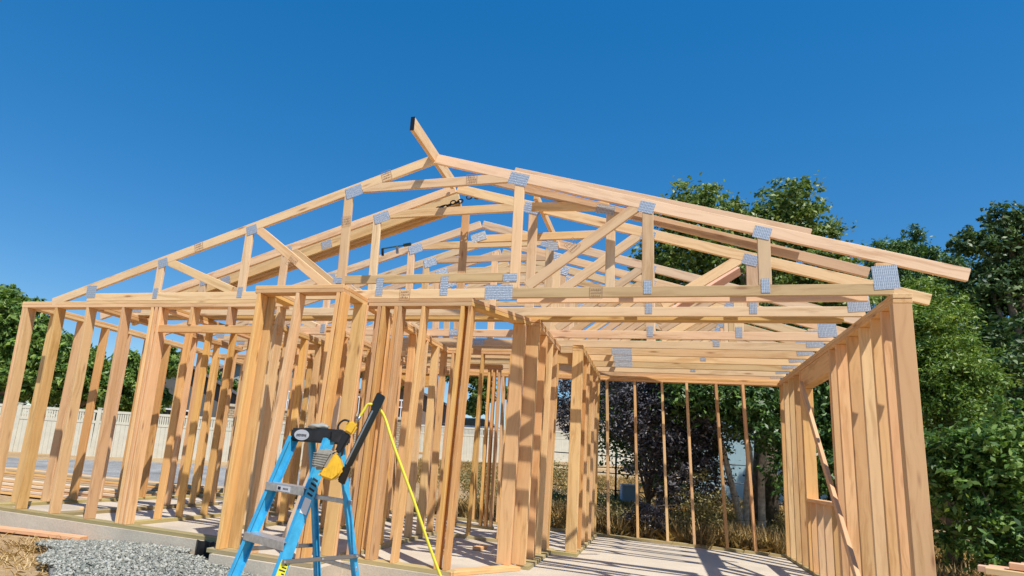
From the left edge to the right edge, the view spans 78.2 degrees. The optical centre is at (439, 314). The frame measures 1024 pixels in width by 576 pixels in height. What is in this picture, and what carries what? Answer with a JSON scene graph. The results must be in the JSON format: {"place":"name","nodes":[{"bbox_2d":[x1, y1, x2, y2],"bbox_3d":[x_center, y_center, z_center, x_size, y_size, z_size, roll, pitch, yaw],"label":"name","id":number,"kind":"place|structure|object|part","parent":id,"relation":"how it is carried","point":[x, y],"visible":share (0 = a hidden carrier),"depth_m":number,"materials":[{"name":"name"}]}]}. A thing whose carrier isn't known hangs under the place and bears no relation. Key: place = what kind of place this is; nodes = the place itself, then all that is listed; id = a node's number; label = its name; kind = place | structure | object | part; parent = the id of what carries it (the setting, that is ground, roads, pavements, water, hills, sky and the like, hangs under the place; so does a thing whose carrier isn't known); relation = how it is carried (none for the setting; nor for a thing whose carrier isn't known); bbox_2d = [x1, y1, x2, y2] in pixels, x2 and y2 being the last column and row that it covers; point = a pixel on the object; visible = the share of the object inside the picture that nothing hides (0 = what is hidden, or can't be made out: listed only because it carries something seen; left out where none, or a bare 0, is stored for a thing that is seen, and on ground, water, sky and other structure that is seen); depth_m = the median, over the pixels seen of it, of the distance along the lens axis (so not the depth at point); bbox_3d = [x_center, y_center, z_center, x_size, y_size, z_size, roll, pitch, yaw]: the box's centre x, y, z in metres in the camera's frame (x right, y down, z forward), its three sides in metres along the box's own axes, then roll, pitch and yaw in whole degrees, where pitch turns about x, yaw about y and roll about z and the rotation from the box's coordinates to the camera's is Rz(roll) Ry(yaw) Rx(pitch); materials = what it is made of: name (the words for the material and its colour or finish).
{"place":"outdoors","nodes":[
{"label":"outdoors","id":0,"kind":"place"},
{"bbox_2d":[6,457,350,486],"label":"gravel driveway","id":1,"kind":"structure","parent":0,"point":[114,469],"depth_m":17.94,"materials":[{"name":"grey gravel"}]},
{"bbox_2d":[4,467,203,495],"bbox_3d":[-6.374,3.196,11.805,4.516,0.248,0.829,2,-13,10],"label":"lumber stack","id":2,"kind":"object","parent":1,"relation":"on","point":[110,482],"visible":0.32,"depth_m":11.58,"materials":[{"name":"brown wood"}]},
{"bbox_2d":[190,484,223,492],"bbox_3d":[-4.058,3.780,13.267,3.501,0.122,0.592,3,-13,8],"label":"lumber stack","id":3,"kind":"object","parent":1,"relation":"on","point":[219,489],"visible":0.02,"depth_m":13.14,"materials":[{"name":"brown wood"}]},
{"bbox_2d":[0,414,1022,575],"bbox_3d":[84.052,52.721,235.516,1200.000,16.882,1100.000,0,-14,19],"label":"ground","id":4,"kind":"structure","parent":0,"point":[15,537],"depth_m":9.60,"materials":[{"name":"beige soil"}]},
{"bbox_2d":[0,531,71,575],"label":"straw mulch","id":5,"kind":"object","parent":4,"relation":"on","point":[32,550],"visible":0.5,"depth_m":5.55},
{"bbox_2d":[0,283,73,414],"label":"cedar tree","id":6,"kind":"object","parent":4,"relation":"on","point":[13,298],"visible":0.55,"depth_m":25.30,"materials":[{"name":"green plant"}]},
{"bbox_2d":[0,526,87,539],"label":"loose plank","id":7,"kind":"object","parent":4,"relation":"on","point":[24,531],"visible":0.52,"depth_m":6.54,"materials":[{"name":"brown wood"}]},
{"bbox_2d":[0,477,152,499],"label":"lumber stack","id":8,"kind":"object","parent":4,"relation":"on","point":[35,491],"visible":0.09,"depth_m":9.94,"materials":[{"name":"beige wood"}]},
{"bbox_2d":[47,341,135,419],"bbox_3d":[-15.373,3.351,26.822,4.356,4.954,3.063,6,-13,-8],"label":"cedar tree","id":9,"kind":"object","parent":4,"relation":"on","point":[104,379],"visible":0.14,"depth_m":26.50,"materials":[{"name":"green plant"}]},
{"bbox_2d":[101,340,180,421],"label":"cedar tree","id":10,"kind":"object","parent":4,"relation":"on","point":[133,363],"visible":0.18,"depth_m":27.56,"materials":[{"name":"green plant"}]},
{"bbox_2d":[35,538,259,575],"bbox_3d":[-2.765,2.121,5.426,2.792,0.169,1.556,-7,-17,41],"label":"gravel heap","id":11,"kind":"object","parent":4,"relation":"on","point":[104,557],"visible":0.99,"depth_m":5.24,"materials":[{"name":"gravel"}]},
{"bbox_2d":[0,402,305,465],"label":"vinyl fence","id":12,"kind":"object","parent":4,"relation":"on","point":[48,430],"visible":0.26,"depth_m":22.47,"materials":[{"name":"white plastic"}]},
{"bbox_2d":[91,366,236,448],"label":"house","id":13,"kind":"structure","parent":4,"relation":"on","point":[170,384],"depth_m":30.22,"materials":[{"name":"paint"}]},
{"bbox_2d":[159,408,188,431],"bbox_3d":[-12.645,5.062,29.573,1.400,1.200,0.105,10,-14,-23],"label":"window","id":14,"kind":"structure","parent":13,"relation":"in","point":[167,410],"depth_m":29.52,"materials":[{"name":"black glass"}]},
{"bbox_2d":[207,366,238,391],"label":"garden tree","id":15,"kind":"object","parent":4,"relation":"on","point":[235,386],"visible":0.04,"depth_m":32.88,"materials":[{"name":"green plant"}]},
{"bbox_2d":[217,359,359,407],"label":"house","id":16,"kind":"structure","parent":4,"relation":"on","point":[237,371],"depth_m":35.20,"materials":[{"name":"paint"}]},
{"bbox_2d":[227,428,358,575],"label":"step ladder","id":17,"kind":"object","parent":4,"relation":"on","point":[288,545],"visible":1,"depth_m":3.89,"materials":[{"name":"blue plastic"}]},
{"bbox_2d":[308,423,328,428],"bbox_3d":[-0.770,0.722,4.025,0.148,0.054,0.097,0,-14,19],"label":"work glove","id":18,"kind":"object","parent":17,"relation":"on","point":[318,425],"visible":0.75,"depth_m":3.99,"materials":[{"name":"white fabric"}]},
{"bbox_2d":[312,392,384,484],"bbox_3d":[-0.530,0.712,3.640,0.379,0.542,0.112,4,-13,1],"label":"nail gun","id":19,"kind":"object","parent":17,"relation":"on","point":[328,463],"visible":1,"depth_m":3.61,"materials":[{"name":"yellow plastic"}]},
{"bbox_2d":[226,391,402,454],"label":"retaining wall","id":20,"kind":"structure","parent":4,"relation":"on","point":[231,411],"depth_m":29.08,"materials":[{"name":"concrete"}]},
{"bbox_2d":[359,403,441,575],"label":"air hose","id":21,"kind":"object","parent":4,"relation":"on","point":[408,486],"visible":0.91,"depth_m":3.58,"materials":[{"name":"yellow rubber"}]},
{"bbox_2d":[356,387,446,428],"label":"house","id":22,"kind":"structure","parent":4,"relation":"on","point":[425,407],"depth_m":38.90,"materials":[{"name":"paint"}]},
{"bbox_2d":[0,496,812,575],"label":"concrete slab","id":23,"kind":"structure","parent":4,"relation":"on","point":[601,556],"depth_m":6.95,"materials":[{"name":"grey concrete"}]},
{"bbox_2d":[0,310,243,505],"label":"wall frame","id":24,"kind":"object","parent":23,"relation":"on","point":[105,327],"visible":0.42,"depth_m":8.76,"materials":[{"name":"beige wood"}]},
{"bbox_2d":[0,300,289,544],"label":"wall frame","id":25,"kind":"object","parent":23,"relation":"on","point":[158,328],"visible":0.9,"depth_m":7.00,"materials":[{"name":"beige wood"}]},
{"bbox_2d":[52,154,970,304],"bbox_3d":[-0.343,-0.863,6.300,9.197,1.575,0.041,0,-14,19],"label":"roof truss","id":26,"kind":"object","parent":25,"relation":"on","point":[885,276],"visible":0.94,"depth_m":5.85,"materials":[{"name":"beige wood"}]},
{"bbox_2d":[410,117,453,188],"bbox_3d":[-0.054,-1.620,6.402,0.040,0.137,1.269,0,-15,19],"label":"ridge plank","id":27,"kind":"object","parent":26,"relation":"attached to","point":[423,139],"visible":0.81,"depth_m":6.15,"materials":[{"name":"brown wood"}]},
{"bbox_2d":[514,168,811,233],"bbox_3d":[1.893,-1.029,5.652,2.632,0.090,0.038,18,-7,22],"label":"lumber board","id":28,"kind":"object","parent":26,"relation":"on","point":[735,215],"visible":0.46,"depth_m":5.54,"materials":[{"name":"beige wood"}]},
{"bbox_2d":[60,310,242,514],"bbox_3d":[-3.794,1.397,8.592,0.128,2.459,2.814,0,-14,19],"label":"wall frame","id":29,"kind":"object","parent":23,"relation":"on","point":[216,343],"visible":0.63,"depth_m":9.15,"materials":[{"name":"beige wood"}]},
{"bbox_2d":[194,540,215,558],"bbox_3d":[-2.229,2.240,5.840,0.540,0.168,0.495,0,-14,19],"label":"plastic sheet","id":30,"kind":"object","parent":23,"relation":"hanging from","point":[201,548],"visible":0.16,"depth_m":6.11,"materials":[{"name":"black plastic"}]},
{"bbox_2d":[134,310,313,524],"bbox_3d":[-2.684,1.532,8.796,0.090,2.459,3.964,0,-14,19],"label":"wall frame","id":31,"kind":"object","parent":23,"relation":"on","point":[163,482],"visible":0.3,"depth_m":7.88,"materials":[{"name":"beige wood"}]},
{"bbox_2d":[130,204,841,322],"bbox_3d":[-0.207,-0.631,7.221,8.320,1.536,0.040,0,-14,19],"label":"roof truss","id":32,"kind":"object","parent":31,"relation":"on","point":[398,227],"visible":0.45,"depth_m":7.43,"materials":[{"name":"beige wood"}]},
{"bbox_2d":[132,215,840,325],"bbox_3d":[-0.197,-0.593,7.251,8.320,1.536,0.044,0,-14,19],"label":"roof truss","id":33,"kind":"object","parent":31,"relation":"on","point":[481,237],"visible":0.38,"depth_m":7.06,"materials":[{"name":"beige wood"}]},
{"bbox_2d":[381,243,410,255],"bbox_3d":[-0.519,-0.769,7.387,0.380,0.150,0.029,0,-14,19],"label":"bar clamp","id":34,"kind":"object","parent":33,"relation":"attached to","point":[397,248],"visible":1,"depth_m":7.38,"materials":[{"name":"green metal"}]},
{"bbox_2d":[672,267,740,306],"bbox_3d":[2.711,-0.239,6.374,0.828,0.036,0.100,-31,-57,-4],"label":"lumber board","id":35,"kind":"object","parent":33,"relation":"attached to","point":[729,276],"visible":0.34,"depth_m":6.36,"materials":[{"name":"brown wood"}]},
{"bbox_2d":[132,194,843,321],"bbox_3d":[-0.218,-0.670,7.189,8.320,1.535,0.039,0,-14,19],"label":"roof truss","id":36,"kind":"object","parent":31,"relation":"on","point":[314,249],"visible":0.34,"depth_m":7.29,"materials":[{"name":"beige wood"}]},
{"bbox_2d":[280,273,814,371],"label":"roof truss","id":37,"kind":"object","parent":31,"relation":"on","point":[624,326],"visible":0.09,"depth_m":9.00,"materials":[{"name":"beige wood"}]},
{"bbox_2d":[199,354,307,505],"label":"wall frame","id":38,"kind":"object","parent":23,"relation":"on","point":[239,356],"visible":0.21,"depth_m":10.85,"materials":[{"name":"beige wood"}]},
{"bbox_2d":[206,284,368,567],"bbox_3d":[-1.379,0.977,5.885,1.093,2.459,0.530,0,-14,19],"label":"wall frame","id":39,"kind":"object","parent":23,"relation":"on","point":[268,298],"visible":0.84,"depth_m":5.77,"materials":[{"name":"beige wood"}]},
{"bbox_2d":[242,321,365,528],"bbox_3d":[-1.581,1.704,9.162,0.100,2.459,3.704,0,-14,19],"label":"wall frame","id":40,"kind":"object","parent":23,"relation":"on","point":[306,338],"visible":0.27,"depth_m":8.30,"materials":[{"name":"beige wood"}]},
{"bbox_2d":[282,396,340,537],"bbox_3d":[-1.273,1.571,6.378,0.100,1.534,0.036,19,-7,22],"label":"scrap board","id":41,"kind":"object","parent":23,"relation":"on","point":[335,417],"visible":0.18,"depth_m":6.39,"materials":[{"name":"beige wood"}]},
{"bbox_2d":[268,344,370,523],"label":"wall frame","id":42,"kind":"object","parent":23,"relation":"on","point":[310,347],"visible":0.19,"depth_m":8.95,"materials":[{"name":"beige wood"}]},
{"bbox_2d":[315,325,428,532],"bbox_3d":[-0.888,1.729,9.023,0.100,2.459,3.504,0,-14,19],"label":"wall frame","id":43,"kind":"object","parent":23,"relation":"on","point":[368,344],"visible":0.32,"depth_m":7.99,"materials":[{"name":"beige wood"}]},
{"bbox_2d":[339,303,448,554],"bbox_3d":[-0.410,1.363,7.239,0.100,2.459,2.484,0,-14,19],"label":"wall frame","id":44,"kind":"object","parent":23,"relation":"on","point":[434,344],"visible":0.65,"depth_m":7.57,"materials":[{"name":"beige wood"}]},
{"bbox_2d":[342,298,475,575],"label":"wall frame","id":45,"kind":"object","parent":23,"relation":"on","point":[383,307],"visible":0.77,"depth_m":5.80,"materials":[{"name":"beige wood"}]},
{"bbox_2d":[433,348,511,541],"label":"wall frame","id":46,"kind":"object","parent":23,"relation":"on","point":[483,353],"visible":0.38,"depth_m":8.27,"materials":[{"name":"beige wood"}]},
{"bbox_2d":[455,364,502,529],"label":"wall frame","id":47,"kind":"object","parent":23,"relation":"on","point":[493,367],"visible":0.65,"depth_m":9.51,"materials":[{"name":"beige wood"}]},
{"bbox_2d":[472,544,486,550],"bbox_3d":[0.457,2.643,7.096,0.088,0.038,0.250,-1,-14,25],"label":"wood offcut","id":48,"kind":"object","parent":23,"relation":"on","point":[480,547],"visible":1,"depth_m":7.02,"materials":[{"name":"beige wood"}]},
{"bbox_2d":[449,298,530,575],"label":"wall frame","id":49,"kind":"object","parent":23,"relation":"on","point":[481,307],"visible":0.92,"depth_m":5.95,"materials":[{"name":"beige wood"}]},
{"bbox_2d":[492,183,869,303],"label":"roof truss","id":50,"kind":"object","parent":49,"relation":"on","point":[565,202],"visible":0.74,"depth_m":5.56,"materials":[{"name":"beige wood"}]},
{"bbox_2d":[267,365,785,557],"bbox_3d":[0.644,2.178,10.461,9.284,2.459,0.128,0,-14,19],"label":"wall frame","id":51,"kind":"object","parent":23,"relation":"on","point":[685,381],"visible":0.27,"depth_m":9.53,"materials":[{"name":"beige wood"}]},
{"bbox_2d":[279,300,797,380],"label":"roof truss","id":52,"kind":"object","parent":51,"relation":"on","point":[515,304],"visible":0.06,"depth_m":9.96,"materials":[{"name":"beige wood"}]},
{"bbox_2d":[496,319,577,569],"bbox_3d":[1.172,1.407,6.872,0.478,2.459,1.676,-1,-14,24],"label":"wall frame","id":53,"kind":"object","parent":23,"relation":"on","point":[542,356],"visible":0.98,"depth_m":6.40,"materials":[{"name":"beige wood"}]},
{"bbox_2d":[565,345,599,554],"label":"wall frame","id":54,"kind":"object","parent":23,"relation":"on","point":[581,536],"visible":1,"depth_m":7.86,"materials":[{"name":"beige wood"}]},
{"bbox_2d":[779,293,936,575],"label":"wall frame","id":55,"kind":"object","parent":23,"relation":"on","point":[872,517],"visible":1,"depth_m":5.49,"materials":[{"name":"beige wood"}]},
{"bbox_2d":[165,221,860,341],"bbox_3d":[0.240,-0.437,7.971,9.198,1.576,0.040,0,-14,19],"label":"roof truss","id":56,"kind":"object","parent":55,"relation":"on","point":[826,333],"visible":0.48,"depth_m":7.34,"materials":[{"name":"beige wood"}]},
{"bbox_2d":[534,196,559,248],"bbox_3d":[1.205,-1.020,6.957,0.037,0.084,1.560,0,-13,19],"label":"rod brace","id":57,"kind":"object","parent":56,"relation":"attached to","point":[548,223],"visible":0.58,"depth_m":6.86,"materials":[{"name":"beige wood"}]},
{"bbox_2d":[100,186,931,319],"bbox_3d":[-0.112,-0.694,6.962,9.198,1.576,0.040,0,-14,19],"label":"roof truss","id":58,"kind":"object","parent":55,"relation":"on","point":[737,257],"visible":0.6,"depth_m":6.36,"materials":[{"name":"beige wood"}]},
{"bbox_2d":[436,199,463,207],"bbox_3d":[0.107,-1.242,7.092,0.332,0.123,0.046,0,-14,19],"label":"hoist chain","id":59,"kind":"object","parent":58,"relation":"hanging from","point":[450,204],"visible":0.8,"depth_m":7.08,"materials":[{"name":"black metal"}]},
{"bbox_2d":[211,249,833,359],"bbox_3d":[0.593,-0.179,8.981,9.198,1.576,0.040,0,-14,19],"label":"roof truss","id":60,"kind":"object","parent":55,"relation":"on","point":[565,271],"visible":0.22,"depth_m":8.21,"materials":[{"name":"beige wood"}]},
{"bbox_2d":[200,247,846,351],"bbox_3d":[0.426,-0.301,8.504,9.197,1.576,0.039,0,-14,19],"label":"roof truss","id":61,"kind":"object","parent":55,"relation":"on","point":[452,256],"visible":0.33,"depth_m":7.90,"materials":[{"name":"beige wood"}]},
{"bbox_2d":[238,262,821,365],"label":"roof truss","id":62,"kind":"object","parent":55,"relation":"on","point":[710,360],"visible":0.16,"depth_m":8.52,"materials":[{"name":"beige wood"}]},
{"bbox_2d":[307,283,804,376],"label":"roof truss","id":63,"kind":"object","parent":55,"relation":"on","point":[634,326],"visible":0.05,"depth_m":9.39,"materials":[{"name":"beige wood"}]},
{"bbox_2d":[360,372,521,425],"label":"hillside trees","id":64,"kind":"object","parent":4,"relation":"on","point":[471,405],"visible":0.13,"depth_m":35.70,"materials":[{"name":"green plant"}]},
{"bbox_2d":[443,418,499,435],"bbox_3d":[2.293,6.989,37.567,4.388,1.418,1.880,4,-13,4],"label":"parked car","id":65,"kind":"object","parent":4,"relation":"on","point":[469,422],"visible":0.03,"depth_m":36.79,"materials":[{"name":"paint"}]},
{"bbox_3d":[2.150,6.544,37.677,2.314,0.410,1.790,4,-13,4],"label":"window","id":66,"kind":"part","parent":65,"relation":"part of","materials":[{"name":"black glass"}]},
{"bbox_2d":[418,424,633,464],"bbox_3d":[4.607,7.430,35.337,18.007,2.600,1.343,11,-14,-25],"label":"vinyl fence","id":67,"kind":"object","parent":4,"relation":"on","point":[561,443],"visible":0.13,"depth_m":33.82,"materials":[{"name":"white plastic"}]},
{"bbox_2d":[556,404,627,465],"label":"house","id":68,"kind":"structure","parent":4,"relation":"on","point":[557,428],"depth_m":45.10,"materials":[{"name":"paint"}]},
{"bbox_2d":[458,460,784,535],"bbox_3d":[2.901,3.391,11.301,6.711,1.557,1.575,-4,-15,33],"label":"scrub bush","id":69,"kind":"object","parent":4,"relation":"on","point":[708,505],"visible":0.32,"depth_m":10.38,"materials":[{"name":"brown plant"}]},
{"bbox_2d":[458,495,785,553],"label":"tall dry grass","id":70,"kind":"structure","parent":4,"relation":"on","point":[738,538],"depth_m":9.61,"materials":[{"name":"plant"}]},
{"bbox_2d":[276,458,995,575],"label":"dry grass","id":71,"kind":"structure","parent":4,"relation":"on","point":[941,569],"depth_m":15.03,"materials":[{"name":"plant"}]},
{"bbox_2d":[619,483,640,501],"bbox_3d":[4.732,4.434,15.579,0.460,0.400,0.390,3,-13,8],"label":"storage box","id":72,"kind":"object","parent":71,"relation":"on","point":[627,492],"visible":0.75,"depth_m":15.42,"materials":[{"name":"grey plastic"}]},
{"bbox_2d":[620,498,675,534],"bbox_3d":[3.264,3.390,9.808,0.856,0.960,0.638,0,-14,19],"label":"shrub","id":73,"kind":"object","parent":4,"relation":"on","point":[659,517],"visible":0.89,"depth_m":9.82,"materials":[{"name":"grey plant"}]},
{"bbox_2d":[556,340,751,519],"bbox_3d":[3.523,2.452,12.244,2.418,3.908,4.809,12,-15,-31],"label":"plum tree","id":74,"kind":"object","parent":4,"relation":"on","point":[676,438],"visible":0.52,"depth_m":11.05,"materials":[{"name":"purple plant"}]},
{"bbox_2d":[598,324,744,512],"bbox_3d":[4.897,2.063,14.567,3.810,5.708,3.612,16,-17,-41],"label":"background tree","id":75,"kind":"object","parent":4,"relation":"on","point":[618,445],"visible":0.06,"depth_m":14.38,"materials":[{"name":"green plant"}]},
{"bbox_2d":[554,451,830,504],"bbox_3d":[5.875,4.410,16.275,7.455,1.381,0.055,0,-14,19],"label":"wire fence","id":76,"kind":"object","parent":4,"relation":"on","point":[615,490],"visible":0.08,"depth_m":16.65,"materials":[{"name":"black metal"}]},
{"bbox_2d":[627,170,883,525],"bbox_3d":[7.850,0.962,15.512,7.119,8.606,3.965,6,-13,-7],"label":"oak tree","id":77,"kind":"object","parent":4,"relation":"on","point":[794,209],"visible":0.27,"depth_m":14.89,"materials":[{"name":"green plant"}]},
{"bbox_2d":[697,411,827,507],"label":"house","id":78,"kind":"structure","parent":4,"relation":"on","point":[738,457],"depth_m":19.65,"materials":[{"name":"paint"}]},
{"bbox_2d":[650,326,923,531],"bbox_3d":[5.601,1.974,10.387,4.461,4.031,2.440,0,-14,19],"label":"laurel tree","id":79,"kind":"object","parent":4,"relation":"on","point":[763,404],"visible":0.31,"depth_m":10.32,"materials":[{"name":"green plant"}]},
{"bbox_2d":[731,303,929,503],"bbox_3d":[7.438,2.279,12.447,4.203,4.894,4.094,0,-14,19],"label":"background tree","id":80,"kind":"object","parent":4,"relation":"on","point":[776,447],"visible":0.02,"depth_m":12.19,"materials":[{"name":"green plant"}]},
{"bbox_2d":[856,223,985,529],"bbox_3d":[12.898,1.610,16.476,4.216,8.162,2.472,5,-13,0],"label":"tree","id":81,"kind":"object","parent":4,"relation":"on","point":[909,247],"visible":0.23,"depth_m":16.74,"materials":[{"name":"green plant"}]},
{"bbox_2d":[885,273,1023,572],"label":"bright tree","id":82,"kind":"object","parent":4,"relation":"on","point":[960,382],"visible":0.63,"depth_m":10.05,"materials":[{"name":"green plant"}]},
{"bbox_2d":[915,287,1023,542],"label":"background tree","id":83,"kind":"object","parent":4,"relation":"on","point":[1013,359],"visible":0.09,"depth_m":11.84,"materials":[{"name":"green plant"}]},
{"bbox_2d":[924,394,1023,575],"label":"broadleaf shrub","id":84,"kind":"object","parent":4,"relation":"on","point":[994,461],"visible":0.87,"depth_m":7.00,"materials":[{"name":"green plant"}]},
{"bbox_2d":[932,416,1023,562],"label":"background tree","id":85,"kind":"object","parent":4,"relation":"on","point":[985,558],"visible":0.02,"depth_m":9.26,"materials":[{"name":"green plant"}]},
{"bbox_2d":[941,233,1021,331],"bbox_3d":[15.874,1.218,14.981,6.169,8.625,6.074,0,-14,19],"label":"background tree","id":86,"kind":"object","parent":4,"relation":"on","point":[956,259],"visible":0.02,"depth_m":16.41,"materials":[{"name":"green plant"}]},
{"bbox_2d":[940,200,1023,410],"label":"dark tree","id":87,"kind":"object","parent":4,"relation":"on","point":[1003,285],"visible":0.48,"depth_m":12.87,"materials":[{"name":"green plant"}]},
{"bbox_2d":[977,562,1023,575],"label":"lumber stack","id":88,"kind":"object","parent":4,"relation":"on","point":[1014,569],"visible":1,"depth_m":3.61,"materials":[{"name":"brown wood"}]},
{"bbox_2d":[0,0,1023,453],"label":"sky","id":89,"kind":"structure","parent":0,"point":[134,133],"materials":[{"name":"blue"}]}
]}

